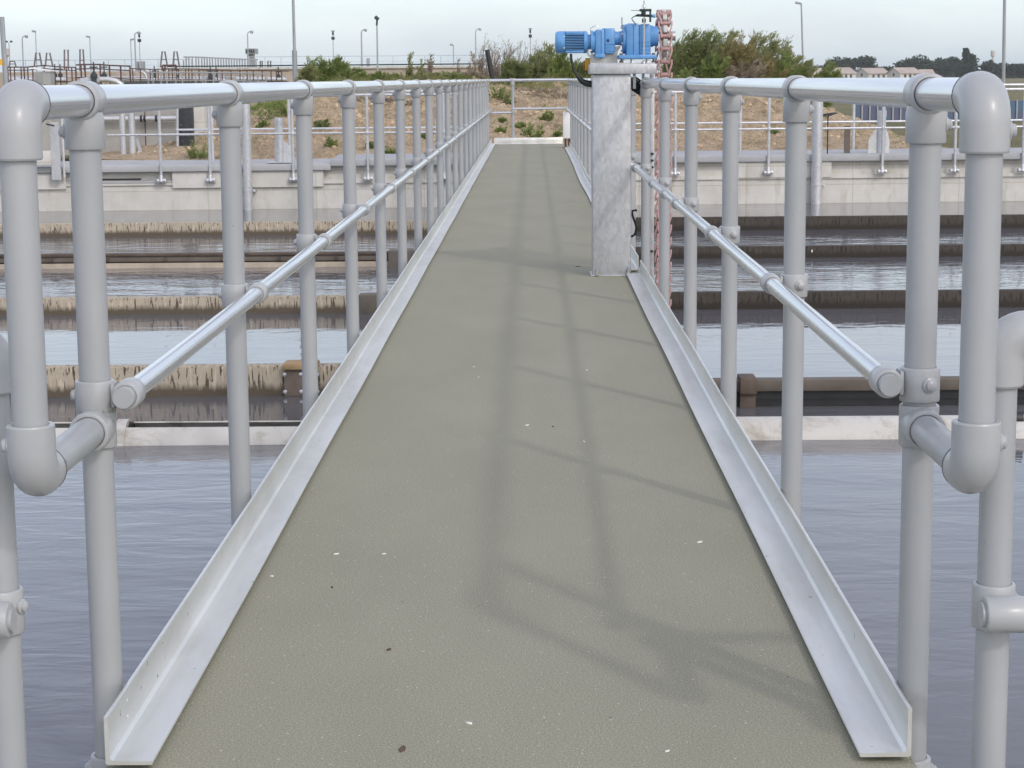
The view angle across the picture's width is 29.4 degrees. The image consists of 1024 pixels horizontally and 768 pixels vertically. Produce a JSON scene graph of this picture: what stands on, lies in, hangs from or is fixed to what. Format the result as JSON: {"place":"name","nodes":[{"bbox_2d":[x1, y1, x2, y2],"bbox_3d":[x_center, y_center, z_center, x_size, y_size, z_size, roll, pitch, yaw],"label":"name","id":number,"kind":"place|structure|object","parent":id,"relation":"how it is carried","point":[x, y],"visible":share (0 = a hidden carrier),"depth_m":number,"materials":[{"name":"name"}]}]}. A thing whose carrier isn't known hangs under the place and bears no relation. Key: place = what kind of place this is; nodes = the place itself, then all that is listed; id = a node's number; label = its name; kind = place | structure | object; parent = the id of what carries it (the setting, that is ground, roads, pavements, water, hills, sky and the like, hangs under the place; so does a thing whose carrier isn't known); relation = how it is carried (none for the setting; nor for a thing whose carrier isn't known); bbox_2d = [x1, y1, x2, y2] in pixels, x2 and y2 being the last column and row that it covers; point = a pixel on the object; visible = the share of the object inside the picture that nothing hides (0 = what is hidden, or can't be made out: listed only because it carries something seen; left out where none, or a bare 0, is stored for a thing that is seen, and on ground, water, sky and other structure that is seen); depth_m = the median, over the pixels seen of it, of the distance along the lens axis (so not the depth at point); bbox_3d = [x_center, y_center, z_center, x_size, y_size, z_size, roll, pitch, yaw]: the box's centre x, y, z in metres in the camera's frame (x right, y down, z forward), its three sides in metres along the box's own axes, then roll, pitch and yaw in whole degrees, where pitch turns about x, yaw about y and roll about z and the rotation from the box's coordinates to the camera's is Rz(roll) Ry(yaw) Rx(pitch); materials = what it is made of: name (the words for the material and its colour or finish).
{"place":"outdoors","nodes":[
{"label":"outdoors","id":0,"kind":"place"},
{"bbox_2d":[61,76,944,160],"bbox_3d":[0.413,-5.695,41.223,21.000,1.663,16.780,0,9,1],"label":"soil mound","id":1,"kind":"object","parent":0,"point":[320,150],"visible":0.25,"depth_m":35.06,"materials":[{"name":"soil"}]},
{"bbox_2d":[185,140,207,159],"bbox_3d":[-5.330,-3.962,33.103,0.454,0.374,0.428,0,9,1],"label":"weed plant","id":2,"kind":"object","parent":1,"relation":"on","point":[199,154],"visible":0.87,"depth_m":33.10,"materials":[{"name":"green plant"}]},
{"bbox_2d":[252,101,282,120],"bbox_3d":[-4.576,-5.115,36.492,0.578,0.452,0.456,-4,10,-24],"label":"weed plant","id":3,"kind":"object","parent":1,"relation":"on","point":[270,111],"visible":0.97,"depth_m":36.47,"materials":[{"name":"green plant"}]},
{"bbox_2d":[294,64,318,81],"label":"bush","id":4,"kind":"object","parent":1,"relation":"on","point":[308,73],"visible":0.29,"depth_m":43.06,"materials":[{"name":"green plant"}]},
{"bbox_2d":[304,55,341,81],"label":"bush","id":5,"kind":"object","parent":1,"relation":"on","point":[320,70],"visible":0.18,"depth_m":43.85,"materials":[{"name":"green plant"}]},
{"bbox_2d":[322,54,350,79],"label":"bush","id":6,"kind":"object","parent":1,"relation":"on","point":[337,61],"visible":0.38,"depth_m":44.01,"materials":[{"name":"green plant"}]},
{"bbox_2d":[338,66,366,79],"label":"bush","id":7,"kind":"object","parent":1,"relation":"on","point":[355,72],"visible":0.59,"depth_m":43.62,"materials":[{"name":"green plant"}]},
{"bbox_2d":[367,71,400,80],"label":"bush","id":8,"kind":"object","parent":1,"relation":"on","point":[376,75],"visible":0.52,"depth_m":43.01,"materials":[{"name":"green plant"}]},
{"bbox_2d":[469,33,504,78],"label":"brush","id":9,"kind":"object","parent":1,"relation":"on","point":[481,61],"visible":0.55,"depth_m":44.17,"materials":[{"name":"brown plant"}]},
{"bbox_2d":[489,82,510,100],"bbox_3d":[-0.242,-5.869,38.958,0.576,0.447,0.414,0,9,1],"label":"weed plant","id":10,"kind":"object","parent":1,"relation":"on","point":[501,92],"visible":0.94,"depth_m":38.94,"materials":[{"name":"green plant"}]},
{"bbox_2d":[497,56,534,84],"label":"bush","id":11,"kind":"object","parent":1,"relation":"on","point":[509,69],"visible":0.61,"depth_m":43.01,"materials":[{"name":"green plant"}]},
{"bbox_2d":[136,82,907,154],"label":"soil clods","id":12,"kind":"object","parent":1,"relation":"on","point":[524,112],"visible":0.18,"depth_m":35.47,"materials":[{"name":"soil"}]},
{"bbox_2d":[520,121,545,137],"bbox_3d":[0.362,-4.416,34.022,0.437,0.342,0.367,5,10,30],"label":"weed plant","id":13,"kind":"object","parent":1,"relation":"on","point":[530,128],"visible":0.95,"depth_m":34.01,"materials":[{"name":"green plant"}]},
{"bbox_2d":[162,86,908,152],"bbox_3d":[0.839,-5.303,37.884,13.941,1.244,9.541,0,9,1],"label":"ground cover","id":14,"kind":"object","parent":1,"relation":"on","point":[560,125],"visible":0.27,"depth_m":35.83,"materials":[{"name":"green plant"}]},
{"bbox_2d":[506,85,564,93],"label":"dead brush","id":15,"kind":"object","parent":1,"relation":"on","point":[541,90],"visible":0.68,"depth_m":40.88,"materials":[{"name":"brown plant"}]},
{"bbox_2d":[524,49,550,78],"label":"bush","id":16,"kind":"object","parent":1,"relation":"on","point":[539,69],"visible":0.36,"depth_m":43.97,"materials":[{"name":"green plant"}]},
{"bbox_2d":[524,90,567,98],"bbox_3d":[0.901,-5.915,39.809,1.469,0.211,1.614,-8,12,-40],"label":"dead brush","id":17,"kind":"object","parent":1,"relation":"on","point":[564,94],"visible":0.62,"depth_m":39.56,"materials":[{"name":"brown plant"}]},
{"bbox_2d":[535,41,558,72],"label":"bush","id":18,"kind":"object","parent":1,"relation":"on","point":[549,49],"visible":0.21,"depth_m":44.20,"materials":[{"name":"green plant"}]},
{"bbox_2d":[544,53,578,78],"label":"bush","id":19,"kind":"object","parent":1,"relation":"on","point":[561,65],"visible":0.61,"depth_m":43.37,"materials":[{"name":"green plant"}]},
{"bbox_2d":[573,57,592,77],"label":"bush","id":20,"kind":"object","parent":1,"relation":"on","point":[583,72],"visible":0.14,"depth_m":43.79,"materials":[{"name":"green plant"}]},
{"bbox_2d":[658,28,706,77],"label":"bush","id":21,"kind":"object","parent":1,"relation":"on","point":[682,57],"visible":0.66,"depth_m":43.64,"materials":[{"name":"green plant"}]},
{"bbox_2d":[695,26,724,73],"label":"bush","id":22,"kind":"object","parent":1,"relation":"on","point":[708,37],"visible":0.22,"depth_m":43.92,"materials":[{"name":"green plant"}]},
{"bbox_2d":[694,49,731,77],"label":"bush","id":23,"kind":"object","parent":1,"relation":"on","point":[710,68],"visible":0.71,"depth_m":42.74,"materials":[{"name":"green plant"}]},
{"bbox_2d":[705,26,743,61],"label":"bush","id":24,"kind":"object","parent":1,"relation":"on","point":[730,36],"visible":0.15,"depth_m":43.44,"materials":[{"name":"green plant"}]},
{"bbox_2d":[719,30,760,71],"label":"bush","id":25,"kind":"object","parent":1,"relation":"on","point":[741,53],"visible":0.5,"depth_m":42.84,"materials":[{"name":"green plant"}]},
{"bbox_2d":[723,57,766,77],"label":"bush","id":26,"kind":"object","parent":1,"relation":"on","point":[753,70],"visible":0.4,"depth_m":42.62,"materials":[{"name":"brown plant"}]},
{"bbox_2d":[748,52,778,77],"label":"bush","id":27,"kind":"object","parent":1,"relation":"on","point":[766,58],"visible":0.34,"depth_m":42.77,"materials":[{"name":"green plant"}]},
{"bbox_2d":[748,27,779,57],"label":"bush","id":28,"kind":"object","parent":1,"relation":"on","point":[761,40],"visible":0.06,"depth_m":44.10,"materials":[{"name":"green plant"}]},
{"bbox_2d":[757,33,792,62],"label":"bush","id":29,"kind":"object","parent":1,"relation":"on","point":[773,49],"visible":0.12,"depth_m":43.30,"materials":[{"name":"green plant"}]},
{"bbox_2d":[758,59,791,77],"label":"bush","id":30,"kind":"object","parent":1,"relation":"on","point":[783,73],"visible":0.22,"depth_m":42.68,"materials":[{"name":"green plant"}]},
{"bbox_2d":[773,48,805,77],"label":"bush","id":31,"kind":"object","parent":1,"relation":"on","point":[785,59],"visible":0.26,"depth_m":42.88,"materials":[{"name":"green plant"}]},
{"bbox_2d":[789,59,819,77],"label":"bush","id":32,"kind":"object","parent":1,"relation":"on","point":[808,71],"visible":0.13,"depth_m":43.02,"materials":[{"name":"green plant"}]},
{"bbox_2d":[813,57,844,106],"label":"bush","id":33,"kind":"object","parent":1,"relation":"on","point":[823,73],"visible":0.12,"depth_m":43.68,"materials":[{"name":"green plant"}]},
{"bbox_2d":[0,201,1023,767],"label":"water","id":34,"kind":"structure","parent":0,"point":[174,513],"depth_m":10.01,"materials":[{"name":"grey liquid"}]},
{"bbox_2d":[11,419,301,445],"bbox_3d":[-7.087,0.398,11.064,13.580,0.336,0.336,0,9,1],"label":"scum pipe","id":35,"kind":"object","parent":34,"relation":"on","point":[130,432],"visible":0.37,"depth_m":10.88,"materials":[{"name":"white metal"}]},
{"bbox_2d":[9,360,340,396],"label":"launder wall","id":36,"kind":"structure","parent":34,"relation":"in","point":[277,379],"depth_m":12.53,"materials":[{"name":"concrete"}]},
{"bbox_2d":[0,293,376,314],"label":"launder wall","id":37,"kind":"structure","parent":34,"relation":"in","point":[190,304],"depth_m":16.98,"materials":[{"name":"concrete"}]},
{"bbox_2d":[0,249,414,268],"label":"wall","id":38,"kind":"structure","parent":34,"relation":"in","point":[193,260],"depth_m":21.18,"materials":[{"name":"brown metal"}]},
{"bbox_2d":[0,220,436,236],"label":"launder wall","id":39,"kind":"structure","parent":34,"relation":"in","point":[182,228],"depth_m":25.63,"materials":[{"name":"concrete"}]},
{"bbox_2d":[106,144,916,767],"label":"footbridge","id":40,"kind":"object","parent":34,"relation":"in","point":[512,586],"visible":0.91,"depth_m":4.13,"materials":[{"name":"concrete"}]},
{"bbox_2d":[0,79,492,767],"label":"handrail","id":41,"kind":"object","parent":40,"relation":"on","point":[42,459],"visible":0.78,"depth_m":3.10,"materials":[{"name":"metal"}]},
{"bbox_2d":[104,139,495,764],"bbox_3d":[-0.436,-1.659,17.008,0.075,0.086,28.490,0,9,1],"label":"toe board","id":42,"kind":"object","parent":40,"relation":"on","point":[142,714],"visible":1,"depth_m":4.10,"materials":[{"name":"metal"}]},
{"bbox_2d":[489,78,568,143],"bbox_3d":[0.266,-4.345,31.076,1.278,1.038,0.151,0,9,1],"label":"handrail","id":43,"kind":"object","parent":40,"relation":"on","point":[549,140],"visible":0.94,"depth_m":31.11,"materials":[{"name":"metal"}]},
{"bbox_2d":[562,112,569,147],"bbox_3d":[0.840,-3.811,29.256,0.168,0.534,0.240,0,9,1],"label":"junction box","id":44,"kind":"object","parent":40,"relation":"on","point":[566,125],"visible":0.56,"depth_m":29.15,"materials":[{"name":"white metal"}]},
{"bbox_2d":[588,46,656,276],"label":"drive column","id":45,"kind":"structure","parent":40,"relation":"on","point":[611,166],"depth_m":10.15,"materials":[{"name":"metal"}]},
{"bbox_2d":[555,17,675,62],"bbox_3d":[0.537,-1.790,10.161,0.626,0.234,0.210,0,9,1],"label":"gear motor","id":46,"kind":"object","parent":45,"relation":"on","point":[602,42],"visible":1,"depth_m":10.11,"materials":[{"name":"blue metal"}]},
{"bbox_2d":[570,54,591,86],"bbox_3d":[0.363,-1.632,10.167,0.126,0.176,0.034,0,9,1],"label":"supply cable","id":47,"kind":"object","parent":46,"relation":"hanging from","point":[584,82],"visible":0.97,"depth_m":10.16,"materials":[{"name":"black rubber"}]},
{"bbox_2d":[660,9,667,59],"bbox_3d":[0.797,-1.825,10.249,0.024,0.280,0.280,0,9,1],"label":"sprocket","id":48,"kind":"object","parent":46,"relation":"attached to","point":[664,29],"visible":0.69,"depth_m":10.14,"materials":[{"name":"white plastic"}]},
{"bbox_2d":[654,9,672,307],"bbox_3d":[0.807,-0.682,10.428,0.076,2.593,0.281,0,9,1],"label":"drive chain","id":49,"kind":"object","parent":48,"relation":"hanging from","point":[659,22],"visible":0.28,"depth_m":10.26,"materials":[{"name":"red metal"}]},
{"bbox_2d":[631,1,654,62],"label":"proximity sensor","id":50,"kind":"object","parent":45,"relation":"attached to","point":[643,11],"visible":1,"depth_m":10.04,"materials":[{"name":"metal"}]},
{"bbox_2d":[565,142,911,756],"bbox_3d":[0.690,-1.514,16.017,0.096,0.086,26.470,0,9,1],"label":"toe board","id":51,"kind":"object","parent":40,"relation":"on","point":[872,705],"visible":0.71,"depth_m":4.02,"materials":[{"name":"metal"}]},
{"bbox_2d":[565,71,1016,767],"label":"handrail","id":52,"kind":"object","parent":40,"relation":"on","point":[963,453],"visible":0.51,"depth_m":3.03,"materials":[{"name":"metal"}]},
{"bbox_2d":[650,74,653,280],"bbox_3d":[0.749,-0.905,10.465,0.026,1.497,0.028,0,9,1],"label":"support strip","id":53,"kind":"object","parent":52,"relation":"attached to","point":[652,200],"visible":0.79,"depth_m":10.46,"materials":[{"name":"grey metal"}]},
{"bbox_2d":[0,148,1023,211],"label":"tank wall","id":54,"kind":"structure","parent":34,"relation":"in","point":[852,176],"depth_m":30.85,"materials":[{"name":"concrete"}]},
{"bbox_2d":[37,119,68,179],"bbox_3d":[-7.383,-3.669,30.346,0.958,0.992,0.257,0,9,1],"label":"sluice frame","id":55,"kind":"object","parent":54,"relation":"on","point":[52,158],"visible":0.56,"depth_m":30.33,"materials":[{"name":"metal"}]},
{"bbox_2d":[242,104,256,209],"bbox_3d":[-4.096,-3.405,30.582,0.275,1.948,0.159,-8,12,-41],"label":"vent pipe","id":56,"kind":"object","parent":54,"relation":"attached to","point":[248,190],"visible":0.83,"depth_m":30.47,"materials":[{"name":"metal"}]},
{"bbox_2d":[268,118,294,162],"bbox_3d":[-3.675,-3.884,31.070,0.414,0.705,0.300,0,9,1],"label":"valve pedestal","id":57,"kind":"object","parent":54,"relation":"on","point":[282,151],"visible":0.96,"depth_m":31.04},
{"bbox_2d":[107,93,457,182],"bbox_3d":[-3.364,-3.847,30.520,5.876,1.357,0.100,-1,9,-2],"label":"handrail","id":58,"kind":"object","parent":54,"relation":"on","point":[293,178],"visible":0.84,"depth_m":30.48,"materials":[{"name":"metal"}]},
{"bbox_2d":[176,90,457,159],"bbox_3d":[-3.019,-4.313,32.494,5.125,1.132,0.047,-1,9,-2],"label":"handrail","id":59,"kind":"object","parent":54,"relation":"on","point":[212,129],"visible":0.34,"depth_m":32.45,"materials":[{"name":"metal"}]},
{"bbox_2d":[811,101,824,203],"bbox_3d":[4.860,-3.506,30.853,0.295,1.910,0.187,-6,10,-32],"label":"vent pipe","id":60,"kind":"object","parent":54,"relation":"attached to","point":[817,184],"visible":0.78,"depth_m":30.74,"materials":[{"name":"metal"}]},
{"bbox_2d":[636,88,1023,175],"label":"handrail","id":61,"kind":"object","parent":54,"relation":"on","point":[882,170],"visible":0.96,"depth_m":30.76,"materials":[{"name":"metal"}]},
{"bbox_2d":[636,83,1023,150],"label":"handrail","id":62,"kind":"object","parent":54,"relation":"on","point":[853,121],"visible":0.28,"depth_m":32.74,"materials":[{"name":"metal"}]},
{"bbox_2d":[844,126,849,152],"bbox_3d":[5.400,-3.935,31.440,0.090,0.448,0.050,0,9,1],"label":"short post","id":63,"kind":"object","parent":54,"relation":"on","point":[846,140],"visible":1,"depth_m":31.42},
{"bbox_2d":[868,111,889,152],"bbox_3d":[5.935,-4.035,31.367,0.412,0.712,0.300,0,9,1],"label":"valve pedestal","id":64,"kind":"object","parent":54,"relation":"on","point":[874,143],"visible":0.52,"depth_m":31.36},
{"bbox_2d":[636,214,1023,230],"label":"launder wall","id":65,"kind":"structure","parent":34,"relation":"in","point":[851,222],"depth_m":25.74,"materials":[{"name":"concrete"}]},
{"bbox_2d":[636,244,1023,258],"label":"launder wall","id":66,"kind":"structure","parent":34,"relation":"in","point":[833,251],"depth_m":21.75,"materials":[{"name":"concrete"}]},
{"bbox_2d":[670,289,1023,309],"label":"launder wall","id":67,"kind":"structure","parent":34,"relation":"in","point":[842,299],"depth_m":16.96,"materials":[{"name":"concrete"}]},
{"bbox_2d":[713,373,1023,407],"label":"scum baffle","id":68,"kind":"object","parent":34,"relation":"in","point":[752,391],"visible":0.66,"depth_m":11.94,"materials":[{"name":"brown metal"}]},
{"bbox_2d":[736,410,1023,439],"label":"scum pipe","id":69,"kind":"object","parent":34,"relation":"on","point":[835,427],"visible":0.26,"depth_m":10.88,"materials":[{"name":"white metal"}]},
{"bbox_2d":[0,0,1023,160],"label":"sky","id":70,"kind":"structure","parent":0,"point":[889,31],"materials":[{"name":"grey"}]},
{"bbox_2d":[61,78,1023,158],"bbox_3d":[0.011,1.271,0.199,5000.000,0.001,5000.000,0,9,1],"label":"ground","id":71,"kind":"structure","parent":0,"point":[847,109],"depth_m":52.61,"materials":[{"name":"brown soil"}]},
{"bbox_2d":[0,17,7,85],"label":"sign post","id":72,"kind":"object","parent":71,"relation":"on","point":[3,61],"visible":0.4,"depth_m":33.57,"materials":[{"name":"white metal"}]},
{"bbox_2d":[7,65,74,84],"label":"handrail","id":73,"kind":"object","parent":71,"relation":"on","point":[27,70],"visible":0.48,"depth_m":57.40,"materials":[{"name":"metal"}]},
{"bbox_2d":[29,67,55,83],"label":"control cabinet","id":74,"kind":"object","parent":71,"relation":"on","point":[44,77],"visible":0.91,"depth_m":56.44,"materials":[{"name":"metal"}]},
{"bbox_2d":[9,59,191,71],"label":"wire fence","id":75,"kind":"object","parent":71,"relation":"on","point":[95,65],"visible":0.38,"depth_m":96.91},
{"bbox_2d":[80,77,123,84],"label":"pipeline","id":76,"kind":"object","parent":71,"relation":"on","point":[109,80],"visible":0.71,"depth_m":54.88,"materials":[{"name":"grey paint"}]},
{"bbox_2d":[75,64,130,84],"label":"handrail","id":77,"kind":"object","parent":71,"relation":"on","point":[100,68],"visible":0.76,"depth_m":55.39,"materials":[{"name":"metal"}]},
{"bbox_2d":[42,109,175,154],"bbox_3d":[-8.700,-4.750,36.489,5.448,0.920,3.003,0,9,1],"label":"concrete chamber","id":78,"kind":"object","parent":71,"relation":"on","point":[112,143],"visible":0.17,"depth_m":34.99,"materials":[{"name":"grey concrete"}]},
{"bbox_2d":[104,115,175,121],"bbox_3d":[-6.960,-4.731,34.807,1.970,0.117,0.120,0,9,1],"label":"galvanised pipe","id":79,"kind":"object","parent":78,"relation":"attached to","point":[141,118],"visible":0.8,"depth_m":34.76,"materials":[{"name":"grey metal"}]},
{"bbox_2d":[119,113,126,153],"bbox_3d":[-6.739,-4.292,33.810,0.108,0.788,0.107,0,9,1],"label":"vent pipe","id":80,"kind":"object","parent":71,"relation":"on","point":[122,125],"visible":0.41,"depth_m":33.77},
{"bbox_2d":[0,71,256,118],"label":"tank","id":81,"kind":"object","parent":71,"relation":"on","point":[124,73],"visible":0.17,"depth_m":65.31,"materials":[{"name":"concrete"}]},
{"bbox_2d":[128,113,135,153],"bbox_3d":[-6.580,-4.293,33.809,0.116,0.788,0.114,0,9,1],"label":"vent pipe","id":82,"kind":"object","parent":71,"relation":"on","point":[131,128],"visible":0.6,"depth_m":33.76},
{"bbox_2d":[9,76,284,77],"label":"pipeline","id":83,"kind":"object","parent":71,"relation":"on","point":[149,76],"visible":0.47,"depth_m":61.34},
{"bbox_2d":[176,107,194,146],"bbox_3d":[-5.707,-4.466,34.040,0.269,1.097,0.372,0,9,1],"label":"cabinet","id":84,"kind":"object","parent":71,"relation":"on","point":[184,118],"depth_m":33.96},
{"bbox_2d":[194,106,213,132],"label":"concrete pier","id":85,"kind":"structure","parent":71,"relation":"on","point":[200,117],"depth_m":35.35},
{"bbox_2d":[147,72,266,83],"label":"handrail","id":86,"kind":"object","parent":71,"relation":"on","point":[195,80],"visible":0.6,"depth_m":54.90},
{"bbox_2d":[131,68,288,83],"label":"handrail","id":87,"kind":"object","parent":71,"relation":"on","point":[191,69],"visible":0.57,"depth_m":56.38,"materials":[{"name":"metal"}]},
{"bbox_2d":[292,0,297,81],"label":"mast","id":88,"kind":"object","parent":71,"relation":"on","point":[294,63],"visible":0.51,"depth_m":44.87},
{"bbox_2d":[168,63,489,102],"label":"tank","id":89,"kind":"object","parent":71,"relation":"on","point":[382,69],"visible":0.17,"depth_m":90.86,"materials":[{"name":"concrete"}]},
{"bbox_2d":[183,56,257,67],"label":"gangway railing","id":90,"kind":"object","parent":89,"relation":"on","point":[217,58],"visible":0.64,"depth_m":93.85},
{"bbox_2d":[249,55,487,66],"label":"wire fence","id":91,"kind":"object","parent":71,"relation":"on","point":[378,61],"visible":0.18,"depth_m":97.73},
{"bbox_2d":[852,55,881,68],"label":"tree","id":92,"kind":"object","parent":71,"relation":"on","point":[867,62],"visible":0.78,"depth_m":636.64,"materials":[{"name":"green plant"}]},
{"bbox_2d":[892,56,925,69],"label":"tree","id":93,"kind":"object","parent":71,"relation":"on","point":[913,62],"visible":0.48,"depth_m":670.32,"materials":[{"name":"green plant"}]},
{"bbox_2d":[855,100,1022,122],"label":"panel fence","id":94,"kind":"object","parent":71,"relation":"on","point":[866,112],"visible":0.14,"depth_m":54.37,"materials":[{"name":"metal"}]},
{"bbox_2d":[922,63,959,75],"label":"tree","id":95,"kind":"object","parent":71,"relation":"on","point":[940,69],"visible":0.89,"depth_m":636.45,"materials":[{"name":"green plant"}]},
{"bbox_2d":[948,48,982,76],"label":"tree","id":96,"kind":"object","parent":71,"relation":"on","point":[967,64],"visible":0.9,"depth_m":599.43,"materials":[{"name":"green plant"}]},
{"bbox_2d":[1002,0,1005,82],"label":"mast","id":97,"kind":"object","parent":71,"relation":"on","point":[1004,42],"visible":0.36,"depth_m":44.20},
{"bbox_2d":[1001,63,1023,76],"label":"tree","id":98,"kind":"object","parent":71,"relation":"on","point":[1012,69],"visible":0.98,"depth_m":643.21,"materials":[{"name":"green plant"}]},
{"bbox_2d":[321,71,824,105],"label":"grass","id":99,"kind":"structure","parent":0,"point":[516,84],"depth_m":42.49,"materials":[{"name":"green plant"}]},
{"bbox_2d":[826,67,857,77],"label":"house","id":100,"kind":"structure","parent":0,"point":[847,72],"depth_m":550.86,"materials":[{"name":"tile"}]},
{"bbox_2d":[856,68,887,77],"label":"house","id":101,"kind":"structure","parent":0,"point":[871,72],"depth_m":564.79,"materials":[{"name":"tile"}]},
{"bbox_2d":[885,67,921,77],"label":"house","id":102,"kind":"structure","parent":0,"point":[901,72],"depth_m":550.12,"materials":[{"name":"tile"}]},
{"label":"pavement","id":103,"kind":"structure","parent":0,"visible":0},
{"bbox_2d":[0,334,28,767],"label":"handrail","id":104,"kind":"object","parent":103,"relation":"on","point":[14,605],"visible":0.94,"depth_m":2.83,"materials":[{"name":"metal"}]},
{"bbox_2d":[971,311,1023,767],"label":"handrail","id":105,"kind":"object","parent":103,"relation":"on","point":[997,616],"visible":0.85,"depth_m":2.79,"materials":[{"name":"metal"}]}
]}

